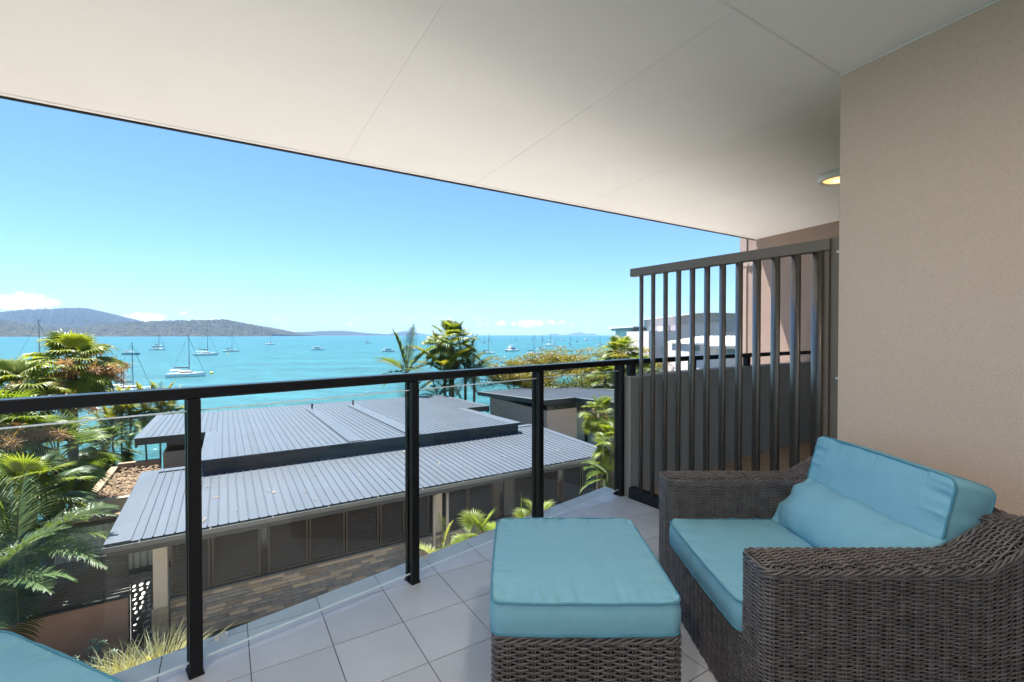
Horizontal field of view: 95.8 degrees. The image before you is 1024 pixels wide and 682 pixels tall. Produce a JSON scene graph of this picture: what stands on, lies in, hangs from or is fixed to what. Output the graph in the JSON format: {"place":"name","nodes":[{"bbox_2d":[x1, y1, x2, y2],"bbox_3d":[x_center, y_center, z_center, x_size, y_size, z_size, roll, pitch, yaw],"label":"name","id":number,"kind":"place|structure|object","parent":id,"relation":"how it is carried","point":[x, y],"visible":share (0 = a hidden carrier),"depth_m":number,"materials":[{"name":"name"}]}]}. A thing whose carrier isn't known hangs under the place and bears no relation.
{"place":"outdoors","nodes":[
{"label":"outdoors","id":0,"kind":"place"},
{"bbox_2d":[0,630,122,681],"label":"ottoman cushion","id":1,"kind":"object","parent":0,"point":[23,659],"visible":1,"depth_m":1.20,"materials":[{"name":"teal fabric"}]},
{"bbox_2d":[0,307,141,326],"bbox_3d":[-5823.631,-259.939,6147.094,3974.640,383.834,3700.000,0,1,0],"label":"hill","id":2,"kind":"structure","parent":0,"point":[70,317],"depth_m":5394.80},
{"bbox_2d":[61,566,182,658],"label":"driveway","id":3,"kind":"structure","parent":0,"point":[148,600],"depth_m":14.22,"materials":[{"name":"concrete"}]},
{"bbox_2d":[12,478,109,608],"bbox_3d":[-12.719,5.763,12.518,2.527,4.304,2.848,0,1,29],"label":"feather palm","id":4,"kind":"object","parent":3,"relation":"on","point":[50,562],"visible":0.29,"depth_m":12.77,"materials":[{"name":"green plant"}]},
{"bbox_2d":[419,513,476,553],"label":"feather palm","id":5,"kind":"object","parent":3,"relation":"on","point":[430,549],"visible":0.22,"depth_m":8.58,"materials":[{"name":"green plant"}]},
{"bbox_2d":[447,507,496,545],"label":"fan palm","id":6,"kind":"object","parent":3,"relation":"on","point":[470,520],"visible":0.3,"depth_m":8.74,"materials":[{"name":"green plant"}]},
{"bbox_2d":[513,498,554,517],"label":"fan palm","id":7,"kind":"object","parent":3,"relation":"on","point":[528,503],"visible":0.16,"depth_m":9.69,"materials":[{"name":"green plant"}]},
{"bbox_2d":[0,319,314,336],"bbox_3d":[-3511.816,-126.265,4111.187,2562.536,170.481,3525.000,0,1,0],"label":"hill","id":8,"kind":"structure","parent":0,"point":[217,327],"depth_m":3971.33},
{"bbox_2d":[3,439,606,669],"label":"ground","id":9,"kind":"structure","parent":0,"point":[212,634],"depth_m":12.67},
{"bbox_2d":[0,388,77,599],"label":"fan palm","id":10,"kind":"object","parent":9,"relation":"on","point":[14,440],"visible":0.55,"depth_m":13.57,"materials":[{"name":"green plant"}]},
{"bbox_2d":[0,446,97,612],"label":"fan palm","id":11,"kind":"object","parent":9,"relation":"on","point":[19,466],"visible":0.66,"depth_m":12.46,"materials":[{"name":"green plant"}]},
{"bbox_2d":[0,358,104,512],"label":"fan palm","id":12,"kind":"object","parent":9,"relation":"on","point":[15,373],"visible":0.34,"depth_m":17.75,"materials":[{"name":"green plant"}]},
{"bbox_2d":[0,470,120,641],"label":"feather palm","id":13,"kind":"object","parent":9,"relation":"on","point":[16,527],"visible":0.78,"depth_m":11.11,"materials":[{"name":"green plant"}]},
{"bbox_2d":[0,554,128,663],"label":"garden wall","id":14,"kind":"structure","parent":9,"relation":"on","point":[73,628],"depth_m":11.28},
{"bbox_2d":[127,571,152,649],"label":"gate","id":15,"kind":"structure","parent":14,"relation":"attached to","point":[140,621],"depth_m":11.83,"materials":[{"name":"black metal"}]},
{"bbox_2d":[11,410,125,513],"bbox_3d":[-14.740,5.045,15.066,3.100,5.672,3.356,0,1,0],"label":"fan palm","id":16,"kind":"object","parent":9,"relation":"on","point":[86,484],"visible":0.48,"depth_m":15.22,"materials":[{"name":"green plant"}]},
{"bbox_2d":[4,329,133,516],"bbox_3d":[-19.330,3.627,20.766,4.386,8.356,4.604,0,1,0],"label":"fan palm","id":17,"kind":"object","parent":9,"relation":"on","point":[97,374],"visible":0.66,"depth_m":20.23,"materials":[{"name":"green plant"}]},
{"bbox_2d":[78,421,145,480],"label":"fan palm","id":18,"kind":"object","parent":9,"relation":"on","point":[125,454],"visible":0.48,"depth_m":23.03,"materials":[{"name":"green plant"}]},
{"bbox_2d":[80,405,143,462],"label":"slender palm","id":19,"kind":"object","parent":9,"relation":"on","point":[106,422],"visible":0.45,"depth_m":30.93,"materials":[{"name":"green plant"}]},
{"bbox_2d":[84,413,140,452],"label":"slender palm","id":20,"kind":"object","parent":9,"relation":"on","point":[115,445],"visible":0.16,"depth_m":35.11,"materials":[{"name":"green plant"}]},
{"bbox_2d":[70,458,160,529],"bbox_3d":[-14.140,6.495,17.789,3.300,2.700,5.400,0,1,-32],"label":"raised planter","id":21,"kind":"object","parent":9,"relation":"on","point":[118,490],"visible":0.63,"depth_m":17.01,"materials":[{"name":"stone"}]},
{"bbox_2d":[54,522,178,588],"bbox_3d":[-12.955,6.934,15.560,3.550,1.880,0.094,0,1,-32],"label":"corrugated fence","id":22,"kind":"object","parent":9,"relation":"on","point":[140,562],"visible":0.18,"depth_m":15.30,"materials":[{"name":"metal"}]},
{"bbox_2d":[82,384,159,453],"bbox_3d":[-26.782,6.601,31.805,4.019,7.516,4.118,1,1,39],"label":"slender palm","id":23,"kind":"object","parent":9,"relation":"on","point":[122,408],"visible":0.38,"depth_m":31.50,"materials":[{"name":"green plant"}]},
{"bbox_2d":[93,380,165,445],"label":"slender palm","id":24,"kind":"object","parent":9,"relation":"on","point":[132,409],"visible":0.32,"depth_m":32.30,"materials":[{"name":"green plant"}]},
{"bbox_2d":[107,381,176,459],"bbox_3d":[-26.339,6.548,33.228,4.364,7.584,4.151,0,1,0],"label":"slender palm","id":25,"kind":"object","parent":9,"relation":"on","point":[143,405],"visible":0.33,"depth_m":33.06,"materials":[{"name":"green plant"}]},
{"bbox_2d":[124,380,183,468],"bbox_3d":[-25.639,6.559,33.840,3.970,7.545,3.799,0,1,17],"label":"slender palm","id":26,"kind":"object","parent":9,"relation":"on","point":[159,403],"visible":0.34,"depth_m":33.82,"materials":[{"name":"green plant"}]},
{"bbox_2d":[140,384,202,428],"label":"slender palm","id":27,"kind":"object","parent":9,"relation":"on","point":[169,406],"visible":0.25,"depth_m":34.42,"materials":[{"name":"green plant"}]},
{"bbox_2d":[102,394,596,653],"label":"house","id":28,"kind":"structure","parent":9,"relation":"on","point":[302,503],"depth_m":15.72,"materials":[{"name":"grey metal"}]},
{"bbox_2d":[166,432,205,451],"bbox_3d":[-14.983,4.606,21.409,1.620,0.818,0.040,0,1,-32],"label":"clerestory window","id":29,"kind":"structure","parent":28,"relation":"in","point":[171,446],"depth_m":21.16,"materials":[{"name":"black glass"}]},
{"bbox_2d":[261,527,266,574],"bbox_3d":[-7.097,5.936,13.242,0.160,1.458,0.050,0,1,-32],"label":"window","id":30,"kind":"structure","parent":28,"relation":"in","point":[263,530],"depth_m":13.22,"materials":[{"name":"grey glass"}]},
{"bbox_2d":[500,481,503,516],"bbox_3d":[-0.399,5.881,17.411,0.160,1.458,0.050,0,1,-32],"label":"window","id":31,"kind":"structure","parent":28,"relation":"in","point":[501,483],"depth_m":17.40,"materials":[{"name":"grey glass"}]},
{"bbox_2d":[558,470,561,502],"bbox_3d":[1.957,5.861,18.877,0.180,1.458,0.050,0,1,-32],"label":"window","id":32,"kind":"structure","parent":28,"relation":"in","point":[560,471],"depth_m":18.86,"materials":[{"name":"grey glass"}]},
{"bbox_2d":[373,324,445,396],"bbox_3d":[-8.361,3.078,37.207,6.058,9.018,7.045,0,1,0],"label":"feather palm","id":33,"kind":"object","parent":9,"relation":"on","point":[403,356],"visible":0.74,"depth_m":36.85,"materials":[{"name":"green plant"}]},
{"bbox_2d":[422,380,455,395],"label":"feather palm","id":34,"kind":"object","parent":9,"relation":"on","point":[437,391],"visible":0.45,"depth_m":36.14,"materials":[{"name":"green plant"}]},
{"bbox_2d":[409,330,479,398],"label":"feather palm","id":35,"kind":"object","parent":9,"relation":"on","point":[438,348],"visible":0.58,"depth_m":37.22,"materials":[{"name":"green plant"}]},
{"bbox_2d":[421,319,480,396],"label":"fan palm","id":36,"kind":"object","parent":9,"relation":"on","point":[452,328],"visible":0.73,"depth_m":38.20,"materials":[{"name":"green plant"}]},
{"bbox_2d":[436,335,488,399],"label":"feather palm","id":37,"kind":"object","parent":9,"relation":"on","point":[465,382],"visible":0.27,"depth_m":39.95,"materials":[{"name":"green plant"}]},
{"bbox_2d":[439,333,509,401],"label":"feather palm","id":38,"kind":"object","parent":9,"relation":"on","point":[482,362],"visible":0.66,"depth_m":38.06,"materials":[{"name":"green plant"}]},
{"bbox_2d":[458,348,609,389],"bbox_3d":[4.510,4.762,40.142,18.582,8.466,12.879,0,1,0],"label":"poinciana tree","id":39,"kind":"object","parent":9,"relation":"on","point":[548,356],"visible":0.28,"depth_m":39.39,"materials":[{"name":"green-yellow leaf"},{"name":"bark"}]},
{"bbox_2d":[477,362,602,399],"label":"poinciana tree","id":40,"kind":"object","parent":9,"relation":"on","point":[509,384],"visible":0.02,"depth_m":38.04,"materials":[{"name":"green plant"}]},
{"bbox_2d":[478,383,613,449],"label":"house","id":41,"kind":"structure","parent":9,"relation":"on","point":[562,408],"depth_m":29.11,"materials":[{"name":"grey metal"}]},
{"bbox_2d":[491,397,575,410],"bbox_3d":[1.252,3.870,30.516,2.280,0.348,6.600,0,1,-32],"label":"clerestory window","id":42,"kind":"structure","parent":41,"relation":"in","point":[572,404],"depth_m":28.02,"materials":[{"name":"black glass"}]},
{"bbox_2d":[577,403,613,408],"bbox_3d":[6.253,3.918,30.155,5.570,0.635,0.020,0,1,-32],"label":"transom window","id":43,"kind":"structure","parent":41,"relation":"in","point":[579,405],"depth_m":28.96,"materials":[{"name":"black glass"}]},
{"bbox_2d":[547,371,601,388],"bbox_3d":[5.137,4.967,35.454,6.056,5.314,5.927,0,1,-29],"label":"shrub","id":44,"kind":"object","parent":9,"relation":"on","point":[578,383],"visible":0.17,"depth_m":35.00,"materials":[{"name":"green plant"}]},
{"bbox_2d":[506,345,674,381],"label":"poinciana tree","id":45,"kind":"object","parent":9,"relation":"on","point":[592,369],"visible":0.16,"depth_m":46.18,"materials":[{"name":"leaves"},{"name":"bark"}]},
{"bbox_2d":[585,358,613,388],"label":"fan palm","id":46,"kind":"object","parent":9,"relation":"on","point":[604,369],"visible":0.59,"depth_m":33.80,"materials":[{"name":"green plant"}]},
{"bbox_2d":[598,334,643,377],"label":"fan palm","id":47,"kind":"object","parent":9,"relation":"on","point":[617,343],"visible":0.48,"depth_m":43.59,"materials":[{"name":"green plant"}]},
{"bbox_2d":[608,326,646,353],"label":"apartment block","id":48,"kind":"structure","parent":9,"relation":"on","point":[621,331],"depth_m":67.75,"materials":[{"name":"glass"}]},
{"bbox_2d":[625,355,660,374],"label":"fan palm","id":49,"kind":"object","parent":9,"relation":"on","point":[645,366],"visible":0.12,"depth_m":39.51,"materials":[{"name":"green plant"}]},
{"bbox_2d":[626,312,734,373],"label":"apartment building","id":50,"kind":"structure","parent":9,"relation":"on","point":[714,324],"depth_m":46.28,"materials":[{"name":"white paint"}]},
{"bbox_2d":[726,322,734,330],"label":"window","id":51,"kind":"structure","parent":50,"relation":"in","point":[730,326],"depth_m":45.93,"materials":[{"name":"grey glass"}]},
{"bbox_2d":[668,336,734,370],"bbox_3d":[16.066,3.596,36.851,5.466,7.991,8.400,0,1,0],"label":"villa","id":52,"kind":"object","parent":9,"relation":"on","point":[714,345],"visible":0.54,"depth_m":34.46,"materials":[{"name":"white paint"}]},
{"bbox_2d":[710,348,715,354],"bbox_3d":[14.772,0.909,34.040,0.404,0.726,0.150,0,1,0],"label":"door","id":53,"kind":"structure","parent":52,"relation":"in","point":[712,350],"depth_m":33.97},
{"bbox_2d":[740,221,838,364],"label":"neighbour wall","id":54,"kind":"structure","parent":9,"relation":"on","point":[824,231],"depth_m":6.22,"materials":[{"name":"paint"}]},
{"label":"garden bed","id":55,"kind":"structure","parent":9,"relation":"on","visible":0},
{"bbox_2d":[0,522,79,629],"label":"feather palm","id":56,"kind":"object","parent":55,"relation":"on","point":[14,549],"visible":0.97,"depth_m":9.96,"materials":[{"name":"green plant"}]},
{"bbox_2d":[72,638,117,670],"bbox_3d":[-9.648,7.430,10.650,0.910,1.034,0.956,1,1,41],"label":"succulent","id":57,"kind":"object","parent":55,"relation":"on","point":[98,646],"visible":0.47,"depth_m":10.69,"materials":[{"name":"green plant"}]},
{"bbox_2d":[85,645,138,673],"bbox_3d":[-8.531,7.303,9.577,2.014,1.302,2.018,0,1,-16],"label":"grass tuft","id":58,"kind":"object","parent":55,"relation":"on","point":[98,667],"visible":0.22,"depth_m":9.96,"materials":[{"name":"green plant"}]},
{"bbox_2d":[89,633,167,674],"bbox_3d":[-8.444,7.256,10.008,2.160,1.384,2.040,0,1,0],"label":"grass tuft","id":59,"kind":"object","parent":55,"relation":"on","point":[118,665],"visible":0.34,"depth_m":10.24,"materials":[{"name":"yellow plant"}]},
{"bbox_2d":[104,651,161,674],"bbox_3d":[-7.984,7.311,9.626,2.134,1.284,1.961,0,1,0],"label":"grass tuft","id":60,"kind":"object","parent":55,"relation":"on","point":[123,668],"visible":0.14,"depth_m":9.92,"materials":[{"name":"plant"}]},
{"bbox_2d":[87,617,233,673],"bbox_3d":[-7.907,7.193,10.215,2.940,1.504,3.429,0,1,-17],"label":"grass tuft","id":61,"kind":"object","parent":55,"relation":"on","point":[171,648],"visible":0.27,"depth_m":10.58,"materials":[{"name":"green plant"}]},
{"bbox_2d":[578,395,613,488],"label":"fan palm","id":62,"kind":"object","parent":55,"relation":"on","point":[598,407],"visible":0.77,"depth_m":17.57,"materials":[{"name":"green plant"}]},
{"bbox_2d":[579,441,613,493],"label":"feather palm","id":63,"kind":"object","parent":55,"relation":"on","point":[597,467],"visible":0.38,"depth_m":16.57,"materials":[{"name":"green plant"}]},
{"bbox_2d":[591,417,613,489],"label":"fan palm","id":64,"kind":"object","parent":55,"relation":"on","point":[608,426],"visible":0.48,"depth_m":16.16,"materials":[{"name":"green plant"}]},
{"bbox_2d":[0,335,614,520],"bbox_3d":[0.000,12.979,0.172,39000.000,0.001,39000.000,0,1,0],"label":"sea","id":65,"kind":"structure","parent":0,"point":[256,359],"depth_m":234.31,"materials":[{"name":"teal liquid"}]},
{"bbox_2d":[17,320,60,371],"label":"sailboat","id":66,"kind":"object","parent":65,"relation":"on","point":[39,344],"visible":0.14,"depth_m":163.38,"materials":[{"name":"white fabric"}]},
{"bbox_2d":[121,349,139,354],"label":"motor boat","id":67,"kind":"object","parent":65,"relation":"on","point":[125,353],"visible":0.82,"depth_m":303.23,"materials":[{"name":"white plastic"}]},
{"bbox_2d":[106,345,155,390],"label":"sailboat","id":68,"kind":"object","parent":65,"relation":"on","point":[133,386],"visible":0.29,"depth_m":103.64,"materials":[{"name":"plastic"}]},
{"bbox_2d":[149,334,164,349],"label":"sailboat","id":69,"kind":"object","parent":65,"relation":"on","point":[158,348],"visible":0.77,"depth_m":394.51,"materials":[{"name":"white fabric"}]},
{"bbox_2d":[166,335,205,377],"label":"sailboat","id":70,"kind":"object","parent":65,"relation":"on","point":[187,373],"visible":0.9,"depth_m":143.13,"materials":[{"name":"plastic"}]},
{"bbox_2d":[193,330,218,355],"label":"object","id":71,"kind":"object","parent":65,"relation":"on","point":[204,354],"visible":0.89,"depth_m":290.64,"materials":[{"name":"fabric"}]},
{"bbox_2d":[222,333,239,351],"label":"sailboat","id":72,"kind":"object","parent":65,"relation":"on","point":[227,350],"visible":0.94,"depth_m":356.47,"materials":[{"name":"white fabric"}]},
{"bbox_2d":[382,348,394,351],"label":"motor boat","id":73,"kind":"object","parent":65,"relation":"on","point":[387,350],"visible":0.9,"depth_m":356.07,"materials":[{"name":"white plastic"}]},
{"bbox_2d":[479,332,494,353],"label":"sailboat","id":74,"kind":"object","parent":65,"relation":"on","point":[489,352],"visible":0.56,"depth_m":315.14,"materials":[{"name":"white fabric"}]},
{"bbox_2d":[504,346,518,351],"bbox_3d":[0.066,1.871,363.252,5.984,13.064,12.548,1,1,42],"label":"motor boat","id":75,"kind":"object","parent":65,"relation":"on","point":[511,349],"visible":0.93,"depth_m":361.04,"materials":[{"name":"white plastic"}]},
{"bbox_2d":[526,336,539,354],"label":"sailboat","id":76,"kind":"object","parent":65,"relation":"on","point":[534,352],"visible":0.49,"depth_m":307.77,"materials":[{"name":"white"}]},
{"bbox_2d":[544,332,554,345],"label":"sailboat","id":77,"kind":"object","parent":65,"relation":"on","point":[550,344],"visible":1,"depth_m":562.17,"materials":[{"name":"fabric"}]},
{"bbox_2d":[297,330,392,335],"bbox_3d":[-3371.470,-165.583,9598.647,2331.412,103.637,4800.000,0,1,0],"label":"headland","id":78,"kind":"structure","parent":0,"point":[334,333],"depth_m":8346.42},
{"bbox_2d":[0,98,739,334],"label":"sky","id":79,"kind":"structure","parent":0,"point":[130,220],"materials":[{"name":"blue"}]},
{"bbox_2d":[391,331,424,334],"bbox_3d":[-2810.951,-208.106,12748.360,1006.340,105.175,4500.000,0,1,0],"label":"headland","id":80,"kind":"structure","parent":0,"point":[402,333],"depth_m":11331.44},
{"bbox_2d":[111,487,716,681],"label":"floor","id":81,"kind":"structure","parent":0,"point":[433,625],"depth_m":1.98,"materials":[{"name":"tile"}]},
{"bbox_2d":[0,359,633,681],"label":"balustrade","id":82,"kind":"object","parent":81,"relation":"on","point":[191,396],"visible":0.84,"depth_m":1.99,"materials":[{"name":"black powder-coated aluminium"},{"name":"clear glass"}]},
{"bbox_2d":[491,632,681,681],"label":"wicker ottoman","id":83,"kind":"object","parent":81,"relation":"on","point":[572,659],"visible":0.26,"depth_m":1.49,"materials":[{"name":"brown wicker"}]},
{"bbox_2d":[489,517,680,637],"bbox_3d":[0.241,0.885,1.825,0.642,0.123,0.706,0,1,0],"label":"ottoman cushion","id":84,"kind":"object","parent":83,"relation":"on","point":[580,577],"visible":1,"depth_m":1.59,"materials":[{"name":"teal fabric"}]},
{"bbox_2d":[629,237,838,508],"bbox_3d":[1.345,0.340,3.031,0.081,1.800,1.461,-1,1,-34],"label":"privacy screen","id":85,"kind":"object","parent":81,"relation":"on","point":[824,336],"visible":0.68,"depth_m":2.80,"materials":[{"name":"grey metal"}]},
{"bbox_2d":[658,456,1023,681],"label":"wicker armchair","id":86,"kind":"object","parent":81,"relation":"on","point":[952,610],"visible":0.7,"depth_m":1.37,"materials":[{"name":"brown wicker"}]},
{"bbox_2d":[669,518,812,630],"bbox_3d":[1.143,0.904,1.868,0.820,0.116,0.720,0,1,0],"label":"seat cushion","id":87,"kind":"object","parent":86,"relation":"on","point":[709,552],"visible":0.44,"depth_m":1.93,"materials":[{"name":"teal fabric"}]},
{"bbox_2d":[771,476,947,547],"bbox_3d":[1.333,0.757,1.872,0.149,0.292,0.707,42,1,-1],"label":"lumbar pillow","id":88,"kind":"object","parent":87,"relation":"on","point":[811,511],"visible":0.76,"depth_m":1.83,"materials":[{"name":"teal fabric"}]},
{"bbox_2d":[807,436,995,545],"bbox_3d":[1.482,0.671,1.879,0.157,0.434,0.712,15,1,0],"label":"back cushion","id":89,"kind":"object","parent":87,"relation":"on","point":[939,504],"visible":0.47,"depth_m":1.70,"materials":[{"name":"teal fabric"}]},
{"bbox_2d":[0,0,993,239],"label":"ceiling","id":90,"kind":"structure","parent":0,"point":[719,116],"depth_m":2.52,"materials":[{"name":"paint"}]},
{"bbox_2d":[818,169,839,185],"bbox_3d":[2.775,-1.383,3.912,0.320,0.064,0.320,0,1,0],"label":"ceiling lamp","id":91,"kind":"object","parent":90,"relation":"attached to","point":[830,178],"visible":0.51,"depth_m":3.89,"materials":[{"name":"white glass"}]},
{"bbox_2d":[566,332,596,334],"bbox_3d":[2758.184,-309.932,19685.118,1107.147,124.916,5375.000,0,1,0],"label":"island","id":92,"kind":"structure","parent":0,"point":[578,333],"depth_m":17288.66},
{"bbox_2d":[649,439,809,494],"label":"neighbour floor","id":93,"kind":"structure","parent":0,"point":[783,457],"depth_m":4.72,"materials":[{"name":"beige tile"}]},
{"bbox_2d":[624,350,810,496],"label":"parapet wall","id":94,"kind":"structure","parent":93,"relation":"on","point":[631,447],"depth_m":4.33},
{"bbox_2d":[837,0,1023,515],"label":"wall","id":95,"kind":"structure","parent":0,"point":[931,305],"depth_m":2.05,"materials":[{"name":"paint"}]}
]}

